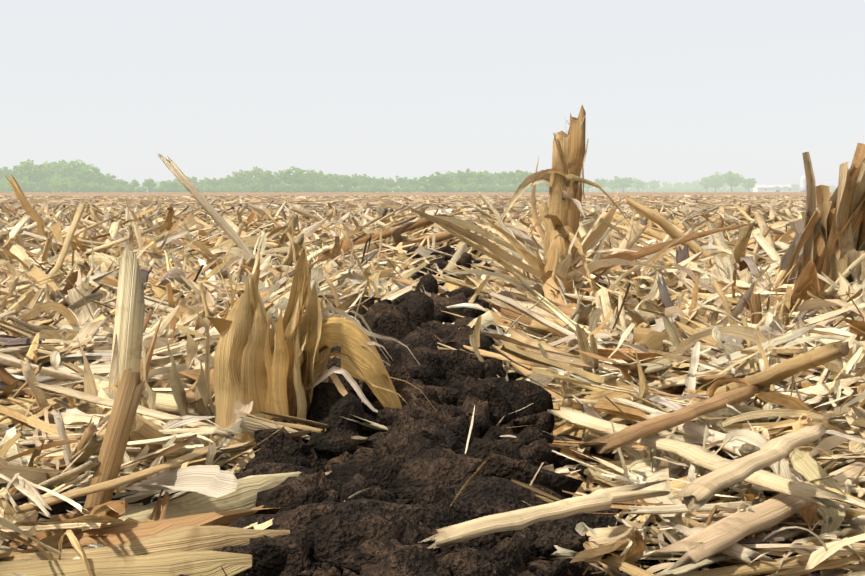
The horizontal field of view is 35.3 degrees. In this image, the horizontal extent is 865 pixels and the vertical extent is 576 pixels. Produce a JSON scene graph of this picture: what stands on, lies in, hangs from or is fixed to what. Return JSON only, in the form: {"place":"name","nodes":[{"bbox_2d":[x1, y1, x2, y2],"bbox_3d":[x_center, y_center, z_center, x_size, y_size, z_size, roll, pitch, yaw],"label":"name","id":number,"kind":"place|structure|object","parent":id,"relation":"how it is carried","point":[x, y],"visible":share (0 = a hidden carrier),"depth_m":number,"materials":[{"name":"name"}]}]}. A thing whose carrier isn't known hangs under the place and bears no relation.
{"place":"outdoors","nodes":[
{"label":"outdoors","id":0,"kind":"place"},
{"bbox_2d":[0,192,864,541],"bbox_3d":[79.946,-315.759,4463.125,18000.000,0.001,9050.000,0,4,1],"label":"field ground","id":1,"kind":"structure","parent":0,"point":[436,194],"depth_m":171.45,"materials":[{"name":"beige soil"}]},
{"bbox_2d":[0,177,11,191],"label":"bush","id":2,"kind":"object","parent":1,"relation":"on","point":[3,182],"visible":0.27,"depth_m":593.83,"materials":[{"name":"green plant"}]},
{"bbox_2d":[0,166,14,180],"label":"tree","id":3,"kind":"object","parent":1,"relation":"on","point":[4,172],"visible":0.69,"depth_m":605.39,"materials":[{"name":"green plant"}]},
{"bbox_2d":[2,183,12,191],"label":"bush","id":4,"kind":"object","parent":1,"relation":"on","point":[6,187],"visible":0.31,"depth_m":589.95,"materials":[{"name":"green plant"}]},
{"bbox_2d":[7,177,35,191],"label":"bush","id":5,"kind":"object","parent":1,"relation":"on","point":[25,183],"visible":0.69,"depth_m":576.45,"materials":[{"name":"green plant"}]},
{"bbox_2d":[12,159,49,181],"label":"tree","id":6,"kind":"object","parent":1,"relation":"on","point":[26,168],"visible":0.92,"depth_m":588.16,"materials":[{"name":"green plant"}]},
{"bbox_2d":[23,182,42,191],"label":"bush","id":7,"kind":"object","parent":1,"relation":"on","point":[36,189],"visible":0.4,"depth_m":579.48,"materials":[{"name":"green plant"}]},
{"bbox_2d":[33,181,46,191],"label":"bush","id":8,"kind":"object","parent":1,"relation":"on","point":[41,186],"visible":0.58,"depth_m":589.14,"materials":[{"name":"green plant"}]},
{"bbox_2d":[32,164,55,178],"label":"tree","id":9,"kind":"object","parent":1,"relation":"on","point":[50,172],"visible":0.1,"depth_m":610.98,"materials":[{"name":"green plant"}]},
{"bbox_2d":[43,161,62,176],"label":"tree","id":10,"kind":"object","parent":1,"relation":"on","point":[47,165],"visible":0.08,"depth_m":650.92,"materials":[{"name":"green plant"}]},
{"bbox_2d":[48,178,72,191],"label":"bush","id":11,"kind":"object","parent":1,"relation":"on","point":[59,186],"visible":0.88,"depth_m":573.45,"materials":[{"name":"green plant"}]},
{"bbox_2d":[50,160,75,177],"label":"tree","id":12,"kind":"object","parent":1,"relation":"on","point":[57,166],"visible":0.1,"depth_m":645.65,"materials":[{"name":"green plant"}]},
{"bbox_2d":[55,159,92,179],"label":"tree","id":13,"kind":"object","parent":1,"relation":"on","point":[71,167],"visible":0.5,"depth_m":606.45,"materials":[{"name":"green plant"}]},
{"bbox_2d":[68,181,84,191],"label":"bush","id":14,"kind":"object","parent":1,"relation":"on","point":[75,186],"visible":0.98,"depth_m":569.89,"materials":[{"name":"green plant"}]},
{"bbox_2d":[81,181,94,191],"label":"bush","id":15,"kind":"object","parent":1,"relation":"on","point":[88,187],"visible":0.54,"depth_m":580.51,"materials":[{"name":"green plant"}]},
{"bbox_2d":[72,164,105,183],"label":"tree","id":16,"kind":"object","parent":1,"relation":"on","point":[85,174],"visible":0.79,"depth_m":595.15,"materials":[{"name":"green plant"}]},
{"bbox_2d":[84,181,97,191],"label":"bush","id":17,"kind":"object","parent":1,"relation":"on","point":[93,184],"visible":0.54,"depth_m":582.73,"materials":[{"name":"green plant"}]},
{"bbox_2d":[90,172,108,184],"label":"tree","id":18,"kind":"object","parent":1,"relation":"on","point":[104,180],"visible":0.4,"depth_m":599.08,"materials":[{"name":"green plant"}]},
{"bbox_2d":[94,183,106,191],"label":"bush","id":19,"kind":"object","parent":1,"relation":"on","point":[100,188],"visible":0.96,"depth_m":586.64,"materials":[{"name":"green plant"}]},
{"bbox_2d":[103,173,120,188],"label":"tree","id":20,"kind":"object","parent":1,"relation":"on","point":[111,182],"visible":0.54,"depth_m":617.23,"materials":[{"name":"green plant"}]},
{"bbox_2d":[110,184,124,191],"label":"bush","id":21,"kind":"object","parent":1,"relation":"on","point":[117,187],"visible":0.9,"depth_m":567.72,"materials":[{"name":"green plant"}]},
{"bbox_2d":[114,179,128,186],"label":"tree","id":22,"kind":"object","parent":1,"relation":"on","point":[124,183],"visible":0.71,"depth_m":595.65,"materials":[{"name":"green plant"}]},
{"bbox_2d":[127,179,139,191],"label":"tree","id":23,"kind":"object","parent":1,"relation":"on","point":[134,183],"visible":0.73,"depth_m":604.67,"materials":[{"name":"green plant"}]},
{"bbox_2d":[142,178,155,191],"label":"tree","id":24,"kind":"object","parent":1,"relation":"on","point":[150,182],"visible":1,"depth_m":575.20,"materials":[{"name":"green plant"}]},
{"bbox_2d":[157,186,168,191],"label":"bush","id":25,"kind":"object","parent":1,"relation":"on","point":[162,189],"visible":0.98,"depth_m":571.75,"materials":[{"name":"green plant"}]},
{"bbox_2d":[160,180,170,187],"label":"tree","id":26,"kind":"object","parent":1,"relation":"on","point":[165,184],"visible":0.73,"depth_m":634.92,"materials":[{"name":"green plant"}]},
{"bbox_2d":[168,180,178,188],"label":"tree","id":27,"kind":"object","parent":1,"relation":"on","point":[173,185],"visible":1,"depth_m":577.47,"materials":[{"name":"green plant"}]},
{"bbox_2d":[187,176,196,185],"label":"tree","id":28,"kind":"object","parent":1,"relation":"on","point":[193,179],"visible":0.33,"depth_m":644.75,"materials":[{"name":"green plant"}]},
{"bbox_2d":[196,177,211,187],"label":"tree","id":29,"kind":"object","parent":1,"relation":"on","point":[201,183],"visible":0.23,"depth_m":642.31,"materials":[{"name":"green plant"}]},
{"bbox_2d":[202,184,211,191],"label":"bush","id":30,"kind":"object","parent":1,"relation":"on","point":[207,187],"visible":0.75,"depth_m":599.16,"materials":[{"name":"green plant"}]},
{"bbox_2d":[204,178,222,187],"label":"tree","id":31,"kind":"object","parent":1,"relation":"on","point":[214,182],"visible":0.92,"depth_m":628.66,"materials":[{"name":"green plant"}]},
{"bbox_2d":[215,186,228,191],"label":"bush","id":32,"kind":"object","parent":1,"relation":"on","point":[220,189],"visible":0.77,"depth_m":584.66,"materials":[{"name":"green plant"}]},
{"bbox_2d":[220,175,237,185],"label":"tree","id":33,"kind":"object","parent":1,"relation":"on","point":[228,180],"visible":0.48,"depth_m":645.58,"materials":[{"name":"green plant"}]},
{"bbox_2d":[222,184,237,191],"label":"bush","id":34,"kind":"object","parent":1,"relation":"on","point":[231,189],"visible":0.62,"depth_m":594.96,"materials":[{"name":"green plant"}]},
{"bbox_2d":[229,184,240,191],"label":"bush","id":35,"kind":"object","parent":1,"relation":"on","point":[237,188],"visible":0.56,"depth_m":597.27,"materials":[{"name":"green plant"}]},
{"bbox_2d":[232,170,252,186],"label":"tree","id":36,"kind":"object","parent":1,"relation":"on","point":[242,178],"visible":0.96,"depth_m":612.98,"materials":[{"name":"green plant"}]},
{"bbox_2d":[240,184,253,191],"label":"bush","id":37,"kind":"object","parent":1,"relation":"on","point":[244,189],"visible":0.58,"depth_m":586.92,"materials":[{"name":"green plant"}]},
{"bbox_2d":[247,183,259,191],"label":"bush","id":38,"kind":"object","parent":1,"relation":"on","point":[252,187],"visible":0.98,"depth_m":573.90,"materials":[{"name":"green plant"}]},
{"bbox_2d":[245,166,263,183],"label":"tree","id":39,"kind":"object","parent":1,"relation":"on","point":[256,172],"visible":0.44,"depth_m":633.33,"materials":[{"name":"green plant"}]},
{"bbox_2d":[255,181,268,191],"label":"bush","id":40,"kind":"object","parent":1,"relation":"on","point":[262,188],"visible":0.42,"depth_m":589.91,"materials":[{"name":"green plant"}]},
{"bbox_2d":[258,170,279,186],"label":"tree","id":41,"kind":"object","parent":1,"relation":"on","point":[265,176],"visible":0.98,"depth_m":587.78,"materials":[{"name":"green plant"}]},
{"bbox_2d":[267,183,282,191],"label":"bush","id":42,"kind":"object","parent":1,"relation":"on","point":[277,188],"visible":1,"depth_m":573.73,"materials":[{"name":"green plant"}]},
{"bbox_2d":[270,169,287,184],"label":"tree","id":43,"kind":"object","parent":1,"relation":"on","point":[280,174],"visible":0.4,"depth_m":620.38,"materials":[{"name":"green plant"}]},
{"bbox_2d":[279,166,309,186],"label":"tree","id":44,"kind":"object","parent":1,"relation":"on","point":[299,177],"visible":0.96,"depth_m":571.39,"materials":[{"name":"green plant"}]},
{"bbox_2d":[285,182,303,191],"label":"bush","id":45,"kind":"object","parent":1,"relation":"on","point":[296,187],"visible":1,"depth_m":568.91,"materials":[{"name":"green plant"}]},
{"bbox_2d":[302,184,315,191],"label":"bush","id":46,"kind":"object","parent":1,"relation":"on","point":[304,188],"visible":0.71,"depth_m":576.70,"materials":[{"name":"green plant"}]},
{"bbox_2d":[304,169,320,184],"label":"tree","id":47,"kind":"object","parent":1,"relation":"on","point":[313,178],"visible":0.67,"depth_m":623.32,"materials":[{"name":"green plant"}]},
{"bbox_2d":[310,182,326,191],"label":"bush","id":48,"kind":"object","parent":1,"relation":"on","point":[319,188],"visible":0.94,"depth_m":574.65,"materials":[{"name":"green plant"}]},
{"bbox_2d":[317,171,328,185],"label":"tree","id":49,"kind":"object","parent":1,"relation":"on","point":[320,173],"visible":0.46,"depth_m":626.51,"materials":[{"name":"green plant"}]},
{"bbox_2d":[319,174,343,184],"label":"tree","id":50,"kind":"object","parent":1,"relation":"on","point":[329,179],"visible":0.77,"depth_m":603.23,"materials":[{"name":"green plant"}]},
{"bbox_2d":[325,183,339,191],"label":"bush","id":51,"kind":"object","parent":1,"relation":"on","point":[332,187],"visible":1,"depth_m":570.50,"materials":[{"name":"green plant"}]},
{"bbox_2d":[337,175,357,191],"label":"tree","id":52,"kind":"object","parent":1,"relation":"on","point":[344,180],"visible":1,"depth_m":587.00,"materials":[{"name":"green plant"}]},
{"bbox_2d":[348,173,361,187],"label":"tree","id":53,"kind":"object","parent":1,"relation":"on","point":[355,178],"visible":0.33,"depth_m":636.17,"materials":[{"name":"green plant"}]},
{"bbox_2d":[355,185,367,191],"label":"bush","id":54,"kind":"object","parent":1,"relation":"on","point":[360,188],"visible":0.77,"depth_m":579.12,"materials":[{"name":"green plant"}]},
{"bbox_2d":[357,174,374,185],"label":"tree","id":55,"kind":"object","parent":1,"relation":"on","point":[363,180],"visible":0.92,"depth_m":630.73,"materials":[{"name":"green plant"}]},
{"bbox_2d":[368,184,379,191],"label":"bush","id":56,"kind":"object","parent":1,"relation":"on","point":[373,189],"visible":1,"depth_m":570.83,"materials":[{"name":"green plant"}]},
{"bbox_2d":[375,177,385,186],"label":"tree","id":57,"kind":"object","parent":1,"relation":"on","point":[380,182],"visible":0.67,"depth_m":641.87,"materials":[{"name":"green plant"}]},
{"bbox_2d":[379,185,389,191],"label":"bush","id":58,"kind":"object","parent":1,"relation":"on","point":[383,189],"visible":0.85,"depth_m":588.34,"materials":[{"name":"green plant"}]},
{"bbox_2d":[384,178,396,187],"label":"tree","id":59,"kind":"object","parent":1,"relation":"on","point":[389,183],"visible":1,"depth_m":612.51,"materials":[{"name":"green plant"}]},
{"bbox_2d":[396,176,407,187],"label":"tree","id":60,"kind":"object","parent":1,"relation":"on","point":[401,182],"visible":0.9,"depth_m":639.42,"materials":[{"name":"green plant"}]},
{"bbox_2d":[406,177,424,186],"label":"tree","id":61,"kind":"object","parent":1,"relation":"on","point":[410,182],"visible":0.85,"depth_m":634.22,"materials":[{"name":"green plant"}]},
{"bbox_2d":[409,184,421,191],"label":"bush","id":62,"kind":"object","parent":1,"relation":"on","point":[415,188],"visible":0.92,"depth_m":596.63,"materials":[{"name":"green plant"}]},
{"bbox_2d":[418,176,437,191],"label":"tree","id":63,"kind":"object","parent":1,"relation":"on","point":[426,184],"visible":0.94,"depth_m":577.18,"materials":[{"name":"green plant"}]},
{"bbox_2d":[0,194,864,575],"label":"corn stalk residue","id":64,"kind":"object","parent":1,"relation":"on","point":[54,414],"visible":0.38,"depth_m":1.18,"materials":[{"name":"plant"}]},
{"bbox_2d":[73,230,163,413],"bbox_3d":[-0.228,0.048,0.958,0.068,0.177,0.077,0,4,1],"label":"corn stubble","id":65,"kind":"object","parent":64,"relation":"on","point":[128,330],"visible":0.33,"depth_m":0.95,"materials":[{"name":"plant"}]},
{"bbox_2d":[402,105,753,365],"bbox_3d":[0.193,-0.075,1.658,0.491,0.333,1.077,0,4,1],"label":"corn stubble","id":66,"kind":"object","parent":64,"relation":"on","point":[559,212],"visible":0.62,"depth_m":1.92,"materials":[{"name":"plant"}]},
{"bbox_2d":[2,217,863,575],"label":"soil strip","id":67,"kind":"object","parent":1,"relation":"on","point":[414,467],"visible":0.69,"depth_m":0.75,"materials":[{"name":"black soil"}]},
{"bbox_2d":[142,246,434,446],"bbox_3d":[-0.098,0.058,0.924,0.201,0.177,0.083,0,4,1],"label":"corn stubble","id":68,"kind":"object","parent":67,"relation":"on","point":[264,367],"visible":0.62,"depth_m":0.90,"materials":[{"name":"plant"}]},
{"bbox_2d":[0,221,864,575],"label":"stalks","id":69,"kind":"object","parent":67,"relation":"on","point":[188,533],"visible":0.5,"depth_m":0.66,"materials":[{"name":"plant"}]},
{"bbox_2d":[5,143,864,299],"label":"corn stalks","id":70,"kind":"object","parent":1,"relation":"on","point":[829,239],"visible":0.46,"depth_m":1.77,"materials":[{"name":"plant"}]},
{"bbox_2d":[429,171,450,186],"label":"tree","id":71,"kind":"object","parent":1,"relation":"on","point":[440,179],"visible":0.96,"depth_m":579.05,"materials":[{"name":"green plant"}]},
{"bbox_2d":[436,186,446,191],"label":"bush","id":72,"kind":"object","parent":1,"relation":"on","point":[440,189],"visible":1,"depth_m":574.31,"materials":[{"name":"green plant"}]},
{"bbox_2d":[444,186,453,191],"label":"bush","id":73,"kind":"object","parent":1,"relation":"on","point":[448,189],"visible":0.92,"depth_m":580.27,"materials":[{"name":"green plant"}]},
{"bbox_2d":[443,182,459,191],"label":"bush","id":74,"kind":"object","parent":1,"relation":"on","point":[453,185],"visible":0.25,"depth_m":595.34,"materials":[{"name":"green plant"}]},
{"bbox_2d":[445,171,457,183],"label":"tree","id":75,"kind":"object","parent":1,"relation":"on","point":[452,177],"visible":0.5,"depth_m":648.00,"materials":[{"name":"green plant"}]},
{"bbox_2d":[454,185,468,191],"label":"bush","id":76,"kind":"object","parent":1,"relation":"on","point":[458,188],"visible":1,"depth_m":573.09,"materials":[{"name":"green plant"}]},
{"bbox_2d":[456,168,476,184],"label":"tree","id":77,"kind":"object","parent":1,"relation":"on","point":[462,177],"visible":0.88,"depth_m":606.67,"materials":[{"name":"green plant"}]},
{"bbox_2d":[465,182,480,191],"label":"bush","id":78,"kind":"object","parent":1,"relation":"on","point":[474,185],"visible":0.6,"depth_m":579.28,"materials":[{"name":"green plant"}]},
{"bbox_2d":[467,171,489,184],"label":"tree","id":79,"kind":"object","parent":1,"relation":"on","point":[478,178],"visible":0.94,"depth_m":586.76,"materials":[{"name":"green plant"}]},
{"bbox_2d":[475,184,490,191],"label":"bush","id":80,"kind":"object","parent":1,"relation":"on","point":[483,188],"visible":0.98,"depth_m":578.39,"materials":[{"name":"green plant"}]},
{"bbox_2d":[484,170,498,184],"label":"tree","id":81,"kind":"object","parent":1,"relation":"on","point":[492,177],"visible":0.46,"depth_m":652.75,"materials":[{"name":"green plant"}]},
{"bbox_2d":[489,184,500,191],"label":"bush","id":82,"kind":"object","parent":1,"relation":"on","point":[495,188],"visible":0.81,"depth_m":585.29,"materials":[{"name":"green plant"}]},
{"bbox_2d":[494,171,511,185],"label":"tree","id":83,"kind":"object","parent":1,"relation":"on","point":[501,180],"visible":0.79,"depth_m":612.94,"materials":[{"name":"green plant"}]},
{"bbox_2d":[500,184,510,191],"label":"bush","id":84,"kind":"object","parent":1,"relation":"on","point":[504,188],"visible":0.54,"depth_m":575.12,"materials":[{"name":"green plant"}]},
{"bbox_2d":[506,184,517,191],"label":"bush","id":85,"kind":"object","parent":1,"relation":"on","point":[512,188],"visible":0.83,"depth_m":568.16,"materials":[{"name":"green plant"}]},
{"bbox_2d":[507,170,527,184],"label":"tree","id":86,"kind":"object","parent":1,"relation":"on","point":[519,174],"visible":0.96,"depth_m":595.69,"materials":[{"name":"green plant"}]},
{"bbox_2d":[582,181,593,191],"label":"tree","id":87,"kind":"object","parent":1,"relation":"on","point":[587,186],"visible":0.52,"depth_m":927.25,"materials":[{"name":"green plant"}]},
{"bbox_2d":[595,178,607,190],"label":"tree","id":88,"kind":"object","parent":1,"relation":"on","point":[602,183],"visible":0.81,"depth_m":877.91,"materials":[{"name":"green plant"}]},
{"bbox_2d":[607,180,618,191],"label":"tree","id":89,"kind":"object","parent":1,"relation":"on","point":[611,184],"visible":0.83,"depth_m":896.18,"materials":[{"name":"green plant"}]},
{"bbox_2d":[613,176,633,191],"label":"tree","id":90,"kind":"object","parent":1,"relation":"on","point":[625,182],"visible":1,"depth_m":869.40,"materials":[{"name":"green plant"}]},
{"bbox_2d":[633,180,644,191],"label":"tree","id":91,"kind":"object","parent":1,"relation":"on","point":[639,183],"visible":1,"depth_m":981.27,"materials":[{"name":"green plant"}]},
{"bbox_2d":[648,180,660,191],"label":"tree","id":92,"kind":"object","parent":1,"relation":"on","point":[654,184],"visible":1,"depth_m":1185.91,"materials":[{"name":"green plant"}]},
{"bbox_2d":[661,181,671,187],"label":"tree","id":93,"kind":"object","parent":1,"relation":"on","point":[665,184],"visible":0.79,"depth_m":1475.49,"materials":[{"name":"green plant"}]},
{"bbox_2d":[683,181,694,190],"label":"tree","id":94,"kind":"object","parent":1,"relation":"on","point":[686,184],"visible":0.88,"depth_m":1411.45,"materials":[{"name":"green plant"}]},
{"bbox_2d":[691,180,701,187],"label":"tree","id":95,"kind":"object","parent":1,"relation":"on","point":[696,182],"visible":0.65,"depth_m":1458.82,"materials":[{"name":"green plant"}]},
{"bbox_2d":[692,186,703,191],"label":"bush","id":96,"kind":"object","parent":1,"relation":"on","point":[696,189],"visible":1,"depth_m":1232.35,"materials":[{"name":"green plant"}]},
{"bbox_2d":[699,176,713,191],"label":"tree","id":97,"kind":"object","parent":1,"relation":"on","point":[706,182],"visible":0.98,"depth_m":958.07,"materials":[{"name":"green plant"}]},
{"bbox_2d":[709,173,724,191],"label":"tree","id":98,"kind":"object","parent":1,"relation":"on","point":[718,182],"visible":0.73,"depth_m":962.02,"materials":[{"name":"green plant"}]},
{"bbox_2d":[723,171,742,191],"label":"tree","id":99,"kind":"object","parent":1,"relation":"on","point":[731,178],"visible":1,"depth_m":872.03,"materials":[{"name":"green plant"}]},
{"bbox_2d":[741,177,756,191],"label":"tree","id":100,"kind":"object","parent":1,"relation":"on","point":[749,182],"visible":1,"depth_m":890.17,"materials":[{"name":"green plant"}]},
{"bbox_2d":[753,185,797,191],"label":"farm building","id":101,"kind":"structure","parent":1,"relation":"on","point":[763,188],"depth_m":1483.14,"materials":[{"name":"paint"}]},
{"bbox_2d":[791,184,799,191],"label":"tree","id":102,"kind":"object","parent":1,"relation":"on","point":[794,186],"visible":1,"depth_m":1477.87,"materials":[{"name":"green plant"}]},
{"bbox_2d":[800,176,805,191],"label":"farm silo","id":103,"kind":"object","parent":1,"relation":"on","point":[803,183],"visible":0.92,"depth_m":1500.85,"materials":[{"name":"paint"}]},
{"bbox_2d":[0,0,864,191],"label":"sky","id":104,"kind":"structure","parent":0,"point":[671,91],"materials":[{"name":"white"}]},
{"bbox_2d":[645,185,830,191],"bbox_3d":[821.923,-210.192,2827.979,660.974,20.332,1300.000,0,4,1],"label":"hill terrain","id":105,"kind":"structure","parent":0,"point":[799,188],"depth_m":2690.89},
{"bbox_2d":[816,183,830,189],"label":"farm barn","id":106,"kind":"structure","parent":0,"point":[826,184],"depth_m":1485.66,"materials":[{"name":"paint"}]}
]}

